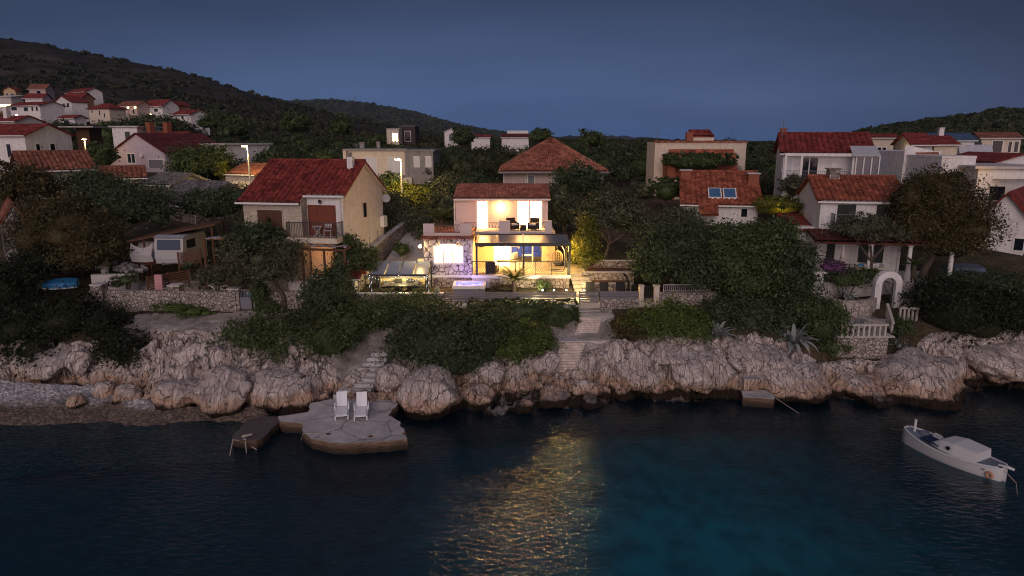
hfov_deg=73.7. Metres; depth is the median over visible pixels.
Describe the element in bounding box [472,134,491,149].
village house
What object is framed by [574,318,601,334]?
boarded steps
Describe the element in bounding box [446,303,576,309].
kerb wall
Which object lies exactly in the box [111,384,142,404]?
boulder
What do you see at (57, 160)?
stone barn
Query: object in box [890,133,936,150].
village house
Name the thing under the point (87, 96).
hillside house
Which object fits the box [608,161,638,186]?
evergreen tree
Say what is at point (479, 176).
evergreen tree
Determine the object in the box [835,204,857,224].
window
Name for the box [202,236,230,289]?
caravan pergola
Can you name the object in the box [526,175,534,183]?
window
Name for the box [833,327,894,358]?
sunbed terrace
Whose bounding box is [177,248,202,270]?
slat fence
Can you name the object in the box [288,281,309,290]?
stone wall
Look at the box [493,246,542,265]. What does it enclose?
sliding door
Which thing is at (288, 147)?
evergreen tree
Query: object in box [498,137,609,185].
pink house
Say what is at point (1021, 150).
evergreen tree
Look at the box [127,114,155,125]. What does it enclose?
evergreen tree
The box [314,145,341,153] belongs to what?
evergreen tree
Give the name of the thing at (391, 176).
tree
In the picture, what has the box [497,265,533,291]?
palm
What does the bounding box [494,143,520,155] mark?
evergreen tree
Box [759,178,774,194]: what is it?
evergreen tree
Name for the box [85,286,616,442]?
path
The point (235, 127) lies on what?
pine
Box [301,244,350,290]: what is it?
slatted canopy
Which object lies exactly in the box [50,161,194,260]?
tree
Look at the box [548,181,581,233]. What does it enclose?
tree
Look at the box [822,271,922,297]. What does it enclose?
porch terrace
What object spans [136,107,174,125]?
evergreen tree
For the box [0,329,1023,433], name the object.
rocky shore
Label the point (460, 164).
evergreen tree
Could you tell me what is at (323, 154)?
evergreen tree
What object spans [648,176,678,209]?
tree
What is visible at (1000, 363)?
boulder
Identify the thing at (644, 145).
evergreen tree
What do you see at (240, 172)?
lamp lit cottage
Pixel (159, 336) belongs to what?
dry stone bank
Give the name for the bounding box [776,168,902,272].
garden house
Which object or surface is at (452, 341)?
shrub
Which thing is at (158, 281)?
beach towel
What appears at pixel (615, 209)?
tree
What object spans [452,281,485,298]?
hot tub
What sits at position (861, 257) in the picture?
door
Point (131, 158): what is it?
window
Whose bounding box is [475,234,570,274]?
pergola
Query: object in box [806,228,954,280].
porch pergola
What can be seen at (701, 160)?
hedge
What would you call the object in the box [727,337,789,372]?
boulder
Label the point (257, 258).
olive tree
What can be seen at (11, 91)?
hillside house
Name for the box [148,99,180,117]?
hillside house
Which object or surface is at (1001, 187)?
window
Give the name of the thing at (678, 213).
tree
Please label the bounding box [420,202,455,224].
palm
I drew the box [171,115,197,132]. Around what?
evergreen tree
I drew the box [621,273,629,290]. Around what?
outdoor shower
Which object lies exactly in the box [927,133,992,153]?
village house
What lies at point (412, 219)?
olive tree
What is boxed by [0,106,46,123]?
village house
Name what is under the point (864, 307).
stone wall
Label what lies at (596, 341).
landing
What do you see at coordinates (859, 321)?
sunbed
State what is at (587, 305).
deck
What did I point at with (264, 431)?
jetty
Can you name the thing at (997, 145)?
door
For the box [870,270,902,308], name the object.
garden arch
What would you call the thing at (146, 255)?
covered boat
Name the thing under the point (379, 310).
shrub
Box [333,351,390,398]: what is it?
stone steps
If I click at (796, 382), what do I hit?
boulder
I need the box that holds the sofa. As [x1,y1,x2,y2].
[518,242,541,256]
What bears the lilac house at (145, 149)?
on the ground at (994, 262)
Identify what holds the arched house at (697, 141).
on the ground at (994, 262)
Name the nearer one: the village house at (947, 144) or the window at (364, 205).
the window at (364, 205)
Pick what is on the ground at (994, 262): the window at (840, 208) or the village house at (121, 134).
the village house at (121, 134)
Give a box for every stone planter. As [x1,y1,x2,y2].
[577,253,635,273]
[579,266,633,284]
[580,279,631,291]
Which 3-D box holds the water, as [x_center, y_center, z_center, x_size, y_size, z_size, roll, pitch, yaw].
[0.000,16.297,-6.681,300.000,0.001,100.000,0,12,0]
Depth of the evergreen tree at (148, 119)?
159.65 m
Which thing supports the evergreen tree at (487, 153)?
on the ground at (994, 262)
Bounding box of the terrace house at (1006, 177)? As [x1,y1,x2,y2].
[958,163,1023,211]
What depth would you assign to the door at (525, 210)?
51.43 m
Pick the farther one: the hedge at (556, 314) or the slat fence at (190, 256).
the slat fence at (190, 256)
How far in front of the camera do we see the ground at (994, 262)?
54.74 m
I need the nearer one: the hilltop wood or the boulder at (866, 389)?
the boulder at (866, 389)
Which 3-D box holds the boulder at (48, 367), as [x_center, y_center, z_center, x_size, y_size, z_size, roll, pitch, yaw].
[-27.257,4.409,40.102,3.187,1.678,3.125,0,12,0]
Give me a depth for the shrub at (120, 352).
39.75 m
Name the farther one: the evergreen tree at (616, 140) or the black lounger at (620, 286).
the evergreen tree at (616, 140)
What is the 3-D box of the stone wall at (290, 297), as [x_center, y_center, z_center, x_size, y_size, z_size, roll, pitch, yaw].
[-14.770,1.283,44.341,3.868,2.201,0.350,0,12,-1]
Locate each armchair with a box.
[485,262,497,273]
[506,217,519,229]
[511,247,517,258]
[527,217,539,229]
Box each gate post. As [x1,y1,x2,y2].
[638,284,644,302]
[653,284,659,302]
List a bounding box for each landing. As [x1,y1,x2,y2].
[558,337,605,346]
[579,313,613,321]
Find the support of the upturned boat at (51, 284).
on the garden ground at (593, 425)
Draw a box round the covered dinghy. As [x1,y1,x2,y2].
[940,263,985,275]
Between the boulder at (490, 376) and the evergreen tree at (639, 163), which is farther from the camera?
the evergreen tree at (639, 163)
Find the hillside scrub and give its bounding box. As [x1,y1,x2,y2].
[0,38,729,150]
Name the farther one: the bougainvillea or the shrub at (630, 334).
the bougainvillea
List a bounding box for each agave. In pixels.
[706,321,741,344]
[774,323,819,356]
[835,289,859,299]
[889,336,909,347]
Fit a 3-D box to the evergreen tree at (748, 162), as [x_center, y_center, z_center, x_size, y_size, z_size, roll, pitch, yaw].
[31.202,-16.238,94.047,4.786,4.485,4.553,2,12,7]
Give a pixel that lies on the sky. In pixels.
(743, 69)
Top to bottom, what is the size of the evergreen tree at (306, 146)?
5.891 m
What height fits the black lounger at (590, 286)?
0.980 m
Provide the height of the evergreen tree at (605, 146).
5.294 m
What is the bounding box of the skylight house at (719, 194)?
[676,169,762,230]
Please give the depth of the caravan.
47.52 m
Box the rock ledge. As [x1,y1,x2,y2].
[742,374,767,390]
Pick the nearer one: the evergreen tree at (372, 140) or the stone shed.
the stone shed
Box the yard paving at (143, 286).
[139,281,202,289]
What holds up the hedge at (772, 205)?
on the ground at (994, 262)
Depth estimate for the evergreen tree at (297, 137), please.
147.22 m
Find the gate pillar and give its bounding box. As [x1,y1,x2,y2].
[810,270,825,296]
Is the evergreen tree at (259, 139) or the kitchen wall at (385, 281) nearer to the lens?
the kitchen wall at (385, 281)
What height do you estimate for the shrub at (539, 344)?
3.361 m
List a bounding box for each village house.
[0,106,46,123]
[108,126,162,147]
[145,122,193,132]
[443,128,457,146]
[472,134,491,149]
[500,131,529,151]
[870,133,896,149]
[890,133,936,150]
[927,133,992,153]
[929,128,962,154]
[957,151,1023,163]
[971,132,1023,152]
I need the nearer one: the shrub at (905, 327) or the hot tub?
the shrub at (905, 327)
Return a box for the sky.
[0,0,1023,140]
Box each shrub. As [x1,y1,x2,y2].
[0,185,142,278]
[0,242,71,306]
[0,280,136,377]
[79,321,154,370]
[104,270,142,289]
[189,260,257,292]
[204,296,380,366]
[213,158,232,180]
[247,279,280,313]
[289,255,366,324]
[327,229,381,281]
[332,284,451,335]
[369,289,533,381]
[382,178,438,208]
[391,241,411,255]
[489,282,517,291]
[493,310,566,365]
[533,278,552,291]
[606,311,656,344]
[616,293,727,349]
[694,287,825,342]
[772,284,861,357]
[775,173,805,199]
[823,264,885,299]
[889,313,918,346]
[893,267,1023,352]
[975,280,1023,339]
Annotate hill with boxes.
[297,102,552,136]
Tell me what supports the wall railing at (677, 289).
on the stone wall at (690, 296)
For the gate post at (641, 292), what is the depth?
44.15 m
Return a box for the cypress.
[566,214,606,270]
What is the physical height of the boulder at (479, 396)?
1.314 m
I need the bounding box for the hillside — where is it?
[0,38,498,152]
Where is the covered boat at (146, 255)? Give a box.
[130,241,157,280]
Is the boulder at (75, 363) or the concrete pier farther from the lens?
the boulder at (75, 363)
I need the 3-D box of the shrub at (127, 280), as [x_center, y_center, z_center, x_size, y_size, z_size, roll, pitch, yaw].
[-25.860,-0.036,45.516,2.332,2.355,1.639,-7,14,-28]
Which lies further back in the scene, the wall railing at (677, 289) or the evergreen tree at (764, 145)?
the evergreen tree at (764, 145)
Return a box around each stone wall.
[89,282,242,311]
[91,273,139,289]
[252,291,313,309]
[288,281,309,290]
[336,292,443,307]
[600,298,638,308]
[659,292,715,304]
[827,297,876,321]
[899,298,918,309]
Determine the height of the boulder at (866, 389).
1.963 m
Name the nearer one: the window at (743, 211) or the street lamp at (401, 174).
the window at (743, 211)
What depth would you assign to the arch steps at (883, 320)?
43.72 m
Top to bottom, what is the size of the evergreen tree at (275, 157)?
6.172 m
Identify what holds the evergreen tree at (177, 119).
on the ground at (994, 262)
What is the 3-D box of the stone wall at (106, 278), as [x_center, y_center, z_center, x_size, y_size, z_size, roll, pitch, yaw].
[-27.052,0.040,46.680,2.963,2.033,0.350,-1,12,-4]
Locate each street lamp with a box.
[241,145,250,183]
[395,159,402,202]
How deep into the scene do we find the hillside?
507.26 m
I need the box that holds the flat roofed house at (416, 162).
[342,142,441,183]
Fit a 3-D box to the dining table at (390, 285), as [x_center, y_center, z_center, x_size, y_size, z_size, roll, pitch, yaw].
[-7.377,0.137,46.292,2.000,0.750,0.900,0,12,0]
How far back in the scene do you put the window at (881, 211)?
48.89 m
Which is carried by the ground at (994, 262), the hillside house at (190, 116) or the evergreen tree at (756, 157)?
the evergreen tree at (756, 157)
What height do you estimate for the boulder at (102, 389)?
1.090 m
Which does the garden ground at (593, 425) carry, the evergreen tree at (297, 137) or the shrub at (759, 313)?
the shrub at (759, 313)
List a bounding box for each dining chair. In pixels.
[394,278,401,291]
[406,278,413,290]
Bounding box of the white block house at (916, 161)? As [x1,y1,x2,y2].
[904,154,976,186]
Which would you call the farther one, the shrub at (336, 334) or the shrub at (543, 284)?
the shrub at (543, 284)
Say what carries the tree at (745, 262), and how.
on the garden ground at (593, 425)
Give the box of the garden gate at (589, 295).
[579,291,598,302]
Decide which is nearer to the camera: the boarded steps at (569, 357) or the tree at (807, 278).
the boarded steps at (569, 357)
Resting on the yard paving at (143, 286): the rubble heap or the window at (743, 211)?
the rubble heap
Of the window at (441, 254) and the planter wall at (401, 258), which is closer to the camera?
the window at (441, 254)
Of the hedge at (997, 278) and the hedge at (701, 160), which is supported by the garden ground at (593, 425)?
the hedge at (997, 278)
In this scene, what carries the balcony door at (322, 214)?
in the stone house at (293, 197)
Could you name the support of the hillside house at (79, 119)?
on the hillside
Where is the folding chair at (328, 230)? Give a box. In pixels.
[323,224,332,236]
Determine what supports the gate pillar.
on the garden ground at (593, 425)
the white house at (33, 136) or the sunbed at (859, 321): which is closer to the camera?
the sunbed at (859, 321)
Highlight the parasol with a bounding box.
[839,244,844,263]
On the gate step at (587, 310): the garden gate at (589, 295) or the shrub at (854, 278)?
the garden gate at (589, 295)
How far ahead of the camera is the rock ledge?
38.73 m
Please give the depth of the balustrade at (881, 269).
47.23 m
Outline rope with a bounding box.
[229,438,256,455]
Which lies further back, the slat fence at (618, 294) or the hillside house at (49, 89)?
the hillside house at (49, 89)
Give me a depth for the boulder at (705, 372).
38.52 m
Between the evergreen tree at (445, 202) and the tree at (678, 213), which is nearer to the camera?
the tree at (678, 213)
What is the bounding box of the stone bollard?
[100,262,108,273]
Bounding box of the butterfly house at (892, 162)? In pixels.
[878,145,941,182]
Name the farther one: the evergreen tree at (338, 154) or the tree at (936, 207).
the evergreen tree at (338, 154)
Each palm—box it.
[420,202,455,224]
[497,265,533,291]
[900,255,931,278]
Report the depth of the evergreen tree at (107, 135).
161.00 m
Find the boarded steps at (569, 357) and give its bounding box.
[555,342,585,372]
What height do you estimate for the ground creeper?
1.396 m
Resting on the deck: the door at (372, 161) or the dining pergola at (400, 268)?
the dining pergola at (400, 268)
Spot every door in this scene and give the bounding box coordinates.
[307,205,336,235]
[309,243,334,274]
[364,157,377,174]
[387,157,400,174]
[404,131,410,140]
[475,201,488,227]
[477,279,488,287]
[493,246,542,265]
[516,201,542,227]
[786,157,792,177]
[802,157,818,177]
[825,244,835,260]
[856,245,868,262]
[872,245,884,263]
[992,140,1003,151]
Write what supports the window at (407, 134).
in the modern house at (410, 135)
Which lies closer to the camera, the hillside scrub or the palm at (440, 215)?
the palm at (440, 215)
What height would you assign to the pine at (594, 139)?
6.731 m
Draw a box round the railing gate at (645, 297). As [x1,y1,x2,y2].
[643,287,653,301]
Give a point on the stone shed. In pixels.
(132, 170)
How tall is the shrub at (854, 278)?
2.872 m
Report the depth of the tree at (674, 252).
44.53 m
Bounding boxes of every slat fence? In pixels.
[146,269,190,289]
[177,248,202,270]
[444,291,575,301]
[599,291,638,299]
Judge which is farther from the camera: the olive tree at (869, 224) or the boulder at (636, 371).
the olive tree at (869, 224)
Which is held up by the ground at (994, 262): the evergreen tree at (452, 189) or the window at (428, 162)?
the evergreen tree at (452, 189)
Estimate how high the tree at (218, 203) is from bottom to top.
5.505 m
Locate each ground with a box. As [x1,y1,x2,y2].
[0,144,1023,285]
[1,283,1023,458]
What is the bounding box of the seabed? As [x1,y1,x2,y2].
[0,418,1023,575]
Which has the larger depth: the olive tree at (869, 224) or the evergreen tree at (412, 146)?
the evergreen tree at (412, 146)
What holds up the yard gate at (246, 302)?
attached to the stone wall at (227, 299)
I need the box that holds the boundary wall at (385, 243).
[359,212,407,289]
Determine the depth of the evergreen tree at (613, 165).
88.72 m
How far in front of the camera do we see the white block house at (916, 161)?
66.03 m
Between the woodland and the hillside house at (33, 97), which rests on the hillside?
the hillside house at (33, 97)
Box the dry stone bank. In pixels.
[127,331,183,344]
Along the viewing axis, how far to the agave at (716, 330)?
41.25 m
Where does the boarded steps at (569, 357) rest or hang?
on the path
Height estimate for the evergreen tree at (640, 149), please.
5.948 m
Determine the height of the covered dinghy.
1.417 m
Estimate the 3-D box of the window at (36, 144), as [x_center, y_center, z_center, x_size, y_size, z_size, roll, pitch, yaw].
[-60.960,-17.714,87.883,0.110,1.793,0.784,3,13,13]
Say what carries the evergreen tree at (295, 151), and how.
on the ground at (994, 262)
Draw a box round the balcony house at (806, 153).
[773,128,880,217]
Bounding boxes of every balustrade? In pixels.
[839,324,888,335]
[857,268,887,278]
[857,316,886,334]
[885,303,894,332]
[898,306,919,320]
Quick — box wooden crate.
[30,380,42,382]
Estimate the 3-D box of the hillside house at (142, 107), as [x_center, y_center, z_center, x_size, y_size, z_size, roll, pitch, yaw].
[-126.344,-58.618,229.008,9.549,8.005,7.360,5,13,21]
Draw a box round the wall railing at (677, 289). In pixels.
[663,284,705,291]
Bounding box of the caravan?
[153,230,207,264]
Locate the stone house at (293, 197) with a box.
[234,152,389,290]
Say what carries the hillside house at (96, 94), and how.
on the hillside
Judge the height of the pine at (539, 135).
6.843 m
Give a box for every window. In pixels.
[5,143,11,157]
[35,143,40,149]
[49,143,55,149]
[124,131,130,138]
[126,153,135,163]
[148,159,163,167]
[157,240,179,249]
[186,238,195,247]
[256,209,283,230]
[362,202,367,217]
[413,156,419,166]
[425,156,431,166]
[432,245,463,264]
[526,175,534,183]
[740,208,748,217]
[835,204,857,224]
[875,204,896,227]
[986,185,1007,203]
[1007,141,1012,152]
[1011,237,1023,251]
[1012,141,1019,152]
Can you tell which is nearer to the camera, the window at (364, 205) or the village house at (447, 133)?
the window at (364, 205)
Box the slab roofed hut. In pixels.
[139,172,208,191]
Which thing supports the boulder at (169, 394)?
on the rocky shore
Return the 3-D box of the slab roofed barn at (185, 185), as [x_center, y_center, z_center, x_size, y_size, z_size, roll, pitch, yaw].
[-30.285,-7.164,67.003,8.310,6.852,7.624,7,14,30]
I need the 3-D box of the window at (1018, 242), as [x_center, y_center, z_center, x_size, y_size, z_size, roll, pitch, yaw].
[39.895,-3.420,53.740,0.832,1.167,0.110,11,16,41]
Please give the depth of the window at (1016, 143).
115.72 m
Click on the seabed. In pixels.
(661, 520)
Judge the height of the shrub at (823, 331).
4.584 m
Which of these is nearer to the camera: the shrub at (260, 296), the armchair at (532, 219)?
the shrub at (260, 296)
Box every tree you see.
[0,157,73,215]
[50,118,77,137]
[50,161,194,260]
[71,124,77,144]
[82,139,125,165]
[89,119,104,130]
[96,120,113,144]
[109,114,141,130]
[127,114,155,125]
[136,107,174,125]
[137,112,177,131]
[153,115,183,124]
[158,136,242,179]
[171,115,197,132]
[172,121,208,135]
[174,178,249,240]
[202,232,312,309]
[205,152,236,180]
[214,215,288,285]
[215,138,230,142]
[217,134,241,142]
[229,157,253,168]
[233,131,252,140]
[247,133,276,144]
[250,142,289,162]
[260,142,298,162]
[264,148,292,162]
[265,144,301,155]
[282,151,296,158]
[291,132,314,147]
[292,140,314,154]
[303,148,341,158]
[312,147,342,158]
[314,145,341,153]
[336,142,354,150]
[344,138,374,147]
[351,136,366,143]
[366,133,388,147]
[377,170,407,192]
[382,187,439,240]
[405,144,425,148]
[420,170,471,214]
[421,161,449,178]
[421,188,455,217]
[437,166,468,179]
[439,162,456,172]
[440,144,469,161]
[440,145,455,151]
[444,175,485,196]
[446,165,498,183]
[448,142,469,153]
[448,148,488,175]
[469,144,493,155]
[478,160,502,177]
[484,148,500,158]
[487,150,512,163]
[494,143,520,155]
[512,145,532,157]
[547,154,613,202]
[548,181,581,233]
[567,143,587,154]
[570,184,653,259]
[582,147,611,161]
[591,153,613,175]
[594,140,617,150]
[604,156,627,181]
[606,136,622,143]
[606,144,636,160]
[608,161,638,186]
[619,215,730,297]
[621,151,646,182]
[622,142,646,153]
[625,180,654,197]
[626,201,715,239]
[639,137,658,149]
[699,220,809,304]
[701,211,806,241]
[745,157,758,169]
[747,160,773,173]
[749,150,774,162]
[750,144,776,154]
[757,143,772,148]
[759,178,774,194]
[760,224,833,296]
[762,163,775,182]
[820,208,917,279]
[878,158,1018,279]
[1019,140,1023,152]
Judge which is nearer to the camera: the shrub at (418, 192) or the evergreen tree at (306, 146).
the shrub at (418, 192)
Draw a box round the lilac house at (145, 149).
[111,133,216,171]
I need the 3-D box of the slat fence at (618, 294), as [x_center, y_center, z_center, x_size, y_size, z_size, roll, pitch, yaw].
[6.917,0.488,44.142,2.529,0.640,0.090,0,12,0]
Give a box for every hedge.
[467,297,581,328]
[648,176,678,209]
[660,150,738,169]
[751,194,803,219]
[930,261,1023,296]
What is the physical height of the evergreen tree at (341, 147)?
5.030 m
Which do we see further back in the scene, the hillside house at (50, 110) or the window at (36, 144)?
the hillside house at (50, 110)
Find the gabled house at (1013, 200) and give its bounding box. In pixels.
[978,186,1023,255]
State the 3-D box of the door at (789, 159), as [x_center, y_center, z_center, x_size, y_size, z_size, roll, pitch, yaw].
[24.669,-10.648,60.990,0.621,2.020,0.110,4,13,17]
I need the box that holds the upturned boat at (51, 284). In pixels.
[42,278,79,289]
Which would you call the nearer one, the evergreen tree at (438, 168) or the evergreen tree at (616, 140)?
the evergreen tree at (438, 168)
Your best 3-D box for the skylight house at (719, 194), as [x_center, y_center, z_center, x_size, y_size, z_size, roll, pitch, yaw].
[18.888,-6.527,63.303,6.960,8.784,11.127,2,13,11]
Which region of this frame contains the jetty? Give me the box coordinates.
[232,416,279,477]
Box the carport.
[58,126,111,149]
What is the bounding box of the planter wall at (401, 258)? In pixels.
[367,246,412,283]
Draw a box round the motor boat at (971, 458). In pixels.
[901,419,1014,489]
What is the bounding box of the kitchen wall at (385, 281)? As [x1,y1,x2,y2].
[380,264,424,286]
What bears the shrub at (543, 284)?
on the garden ground at (593, 425)
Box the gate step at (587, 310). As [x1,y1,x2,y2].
[579,310,599,311]
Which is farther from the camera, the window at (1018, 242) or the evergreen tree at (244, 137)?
the evergreen tree at (244, 137)
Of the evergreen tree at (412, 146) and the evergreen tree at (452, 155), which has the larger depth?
the evergreen tree at (412, 146)
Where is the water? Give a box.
[3,385,1023,572]
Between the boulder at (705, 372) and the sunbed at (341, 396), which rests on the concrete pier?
the sunbed at (341, 396)
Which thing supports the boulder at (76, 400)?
on the beach
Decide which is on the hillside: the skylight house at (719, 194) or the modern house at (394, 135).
the modern house at (394, 135)
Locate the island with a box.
[563,135,768,140]
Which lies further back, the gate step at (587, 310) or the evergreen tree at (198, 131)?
the evergreen tree at (198, 131)
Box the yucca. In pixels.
[178,261,197,280]
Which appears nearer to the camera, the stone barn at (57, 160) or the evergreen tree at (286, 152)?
the stone barn at (57, 160)
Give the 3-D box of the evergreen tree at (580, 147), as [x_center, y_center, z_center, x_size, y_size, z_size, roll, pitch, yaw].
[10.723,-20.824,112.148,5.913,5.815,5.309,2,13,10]
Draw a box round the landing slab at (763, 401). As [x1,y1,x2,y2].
[741,390,774,418]
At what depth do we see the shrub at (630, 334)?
40.89 m
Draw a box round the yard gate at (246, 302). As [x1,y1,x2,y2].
[239,289,251,308]
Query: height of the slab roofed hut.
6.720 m
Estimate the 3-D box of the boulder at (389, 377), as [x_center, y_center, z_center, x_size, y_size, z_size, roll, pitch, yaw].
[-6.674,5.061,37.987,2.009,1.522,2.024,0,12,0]
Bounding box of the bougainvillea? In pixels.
[815,255,855,281]
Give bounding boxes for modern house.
[386,128,402,144]
[399,126,419,144]
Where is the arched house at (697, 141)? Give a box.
[645,129,747,199]
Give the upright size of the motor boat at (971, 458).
1.692 m
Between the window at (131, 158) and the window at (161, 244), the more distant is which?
the window at (131, 158)
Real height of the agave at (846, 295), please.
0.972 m
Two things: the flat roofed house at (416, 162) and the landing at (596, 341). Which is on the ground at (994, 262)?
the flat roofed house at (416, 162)
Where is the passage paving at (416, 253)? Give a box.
[365,230,423,276]
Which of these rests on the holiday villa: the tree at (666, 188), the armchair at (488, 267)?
the armchair at (488, 267)
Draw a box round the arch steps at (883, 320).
[847,318,887,326]
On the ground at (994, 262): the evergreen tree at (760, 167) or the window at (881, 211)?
the evergreen tree at (760, 167)
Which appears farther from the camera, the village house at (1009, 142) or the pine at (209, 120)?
the pine at (209, 120)
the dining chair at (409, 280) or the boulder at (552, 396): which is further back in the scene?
the dining chair at (409, 280)
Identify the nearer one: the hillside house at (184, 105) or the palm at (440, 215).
the palm at (440, 215)
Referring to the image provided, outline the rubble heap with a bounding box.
[95,261,147,272]
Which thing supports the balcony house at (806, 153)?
on the ground at (994, 262)
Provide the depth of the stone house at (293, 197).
45.59 m
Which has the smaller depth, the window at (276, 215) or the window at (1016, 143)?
the window at (276, 215)
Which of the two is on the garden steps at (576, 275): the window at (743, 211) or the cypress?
the cypress
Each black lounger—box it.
[586,282,596,298]
[599,282,608,290]
[616,282,624,290]
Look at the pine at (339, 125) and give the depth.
159.74 m
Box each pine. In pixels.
[195,106,229,136]
[213,113,253,138]
[276,110,316,134]
[327,110,354,139]
[449,126,477,148]
[527,127,554,143]
[576,127,609,152]
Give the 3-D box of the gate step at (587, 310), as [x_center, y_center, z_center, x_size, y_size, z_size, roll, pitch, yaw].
[4.955,1.648,44.267,1.461,0.520,0.600,0,12,0]
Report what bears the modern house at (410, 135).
on the hillside
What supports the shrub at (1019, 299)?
on the garden ground at (593, 425)
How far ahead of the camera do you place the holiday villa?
49.54 m
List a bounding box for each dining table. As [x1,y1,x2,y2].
[387,283,418,290]
[497,260,516,271]
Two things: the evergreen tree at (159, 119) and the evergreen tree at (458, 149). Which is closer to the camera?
the evergreen tree at (458, 149)
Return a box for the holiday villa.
[418,183,570,287]
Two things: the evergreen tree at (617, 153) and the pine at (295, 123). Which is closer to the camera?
the evergreen tree at (617, 153)
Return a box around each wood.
[285,98,625,139]
[748,106,1023,146]
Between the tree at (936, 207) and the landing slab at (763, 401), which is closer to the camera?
the landing slab at (763, 401)
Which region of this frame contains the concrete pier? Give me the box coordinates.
[278,398,408,483]
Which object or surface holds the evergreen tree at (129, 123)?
on the ground at (994, 262)
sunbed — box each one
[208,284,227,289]
[334,391,348,420]
[353,391,368,420]
[844,318,865,330]
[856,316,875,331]
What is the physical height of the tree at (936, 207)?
9.026 m
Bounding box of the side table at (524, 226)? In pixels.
[519,224,526,229]
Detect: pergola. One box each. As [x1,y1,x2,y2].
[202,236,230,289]
[368,261,432,291]
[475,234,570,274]
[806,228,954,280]
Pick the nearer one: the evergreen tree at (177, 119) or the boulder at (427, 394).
the boulder at (427, 394)
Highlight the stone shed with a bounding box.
[98,165,147,189]
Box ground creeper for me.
[149,300,217,318]
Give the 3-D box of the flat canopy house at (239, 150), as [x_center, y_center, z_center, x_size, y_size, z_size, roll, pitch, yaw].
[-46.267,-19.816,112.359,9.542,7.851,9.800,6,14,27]
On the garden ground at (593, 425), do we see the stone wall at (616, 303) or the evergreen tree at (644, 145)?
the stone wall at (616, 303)
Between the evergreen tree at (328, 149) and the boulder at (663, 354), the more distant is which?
the evergreen tree at (328, 149)
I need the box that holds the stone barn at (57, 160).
[9,150,97,199]
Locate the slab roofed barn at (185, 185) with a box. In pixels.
[155,179,243,224]
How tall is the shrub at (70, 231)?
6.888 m
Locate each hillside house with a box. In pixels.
[0,95,23,110]
[1,87,23,94]
[8,101,66,123]
[22,93,53,101]
[26,84,55,100]
[54,95,89,121]
[55,115,88,124]
[64,87,104,105]
[64,92,95,111]
[86,103,128,124]
[117,101,150,119]
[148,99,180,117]
[171,109,209,134]
[174,101,191,109]
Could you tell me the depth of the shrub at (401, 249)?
50.26 m
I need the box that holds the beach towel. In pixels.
[154,274,163,289]
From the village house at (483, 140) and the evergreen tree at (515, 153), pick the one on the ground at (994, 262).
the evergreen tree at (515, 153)
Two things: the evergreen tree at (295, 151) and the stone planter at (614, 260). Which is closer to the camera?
the stone planter at (614, 260)
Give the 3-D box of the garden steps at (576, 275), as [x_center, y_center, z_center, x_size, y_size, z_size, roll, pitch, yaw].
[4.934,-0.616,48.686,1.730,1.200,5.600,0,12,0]
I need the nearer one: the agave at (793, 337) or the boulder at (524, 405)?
the boulder at (524, 405)
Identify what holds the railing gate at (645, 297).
attached to the gate post at (641, 292)
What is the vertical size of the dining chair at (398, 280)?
0.980 m
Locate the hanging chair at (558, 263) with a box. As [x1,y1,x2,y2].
[552,246,564,271]
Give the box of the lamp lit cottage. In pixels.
[223,162,266,188]
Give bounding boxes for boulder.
[17,344,70,380]
[64,349,93,374]
[66,393,87,408]
[91,381,114,397]
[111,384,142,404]
[150,377,199,410]
[190,365,251,418]
[250,367,305,412]
[374,363,409,392]
[396,364,462,423]
[463,383,494,410]
[477,361,504,385]
[516,399,533,412]
[531,350,559,376]
[538,384,571,408]
[566,379,603,399]
[615,347,661,393]
[649,338,709,365]
[668,350,736,394]
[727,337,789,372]
[760,358,832,404]
[837,371,898,412]
[873,346,965,418]
[962,338,1023,384]
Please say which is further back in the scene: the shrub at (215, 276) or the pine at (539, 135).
the pine at (539, 135)
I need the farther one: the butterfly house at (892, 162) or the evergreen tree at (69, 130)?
the evergreen tree at (69, 130)
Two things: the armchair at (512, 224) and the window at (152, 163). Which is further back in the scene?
the window at (152, 163)
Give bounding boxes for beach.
[0,378,272,478]
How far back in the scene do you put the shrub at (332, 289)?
42.47 m
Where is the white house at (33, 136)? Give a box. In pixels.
[0,123,75,171]
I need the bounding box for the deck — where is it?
[374,297,669,308]
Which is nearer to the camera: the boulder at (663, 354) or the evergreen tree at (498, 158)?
the boulder at (663, 354)
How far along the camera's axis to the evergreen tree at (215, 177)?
80.87 m
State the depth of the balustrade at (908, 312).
43.39 m
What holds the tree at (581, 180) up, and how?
on the ground at (994, 262)
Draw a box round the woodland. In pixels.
[94,126,1023,175]
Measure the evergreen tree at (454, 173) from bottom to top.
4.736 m
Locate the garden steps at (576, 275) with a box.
[569,264,596,295]
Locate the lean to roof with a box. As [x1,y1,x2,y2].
[126,220,224,278]
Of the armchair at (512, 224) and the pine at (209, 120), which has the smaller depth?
the armchair at (512, 224)
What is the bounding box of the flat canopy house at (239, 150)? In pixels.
[199,143,272,163]
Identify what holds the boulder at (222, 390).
on the rocky shore
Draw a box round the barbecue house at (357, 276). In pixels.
[330,258,366,291]
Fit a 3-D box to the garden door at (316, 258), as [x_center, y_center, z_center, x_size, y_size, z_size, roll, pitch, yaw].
[-12.673,-1.934,45.720,1.720,2.120,0.110,2,12,10]
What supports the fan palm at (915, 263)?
on the garden ground at (593, 425)

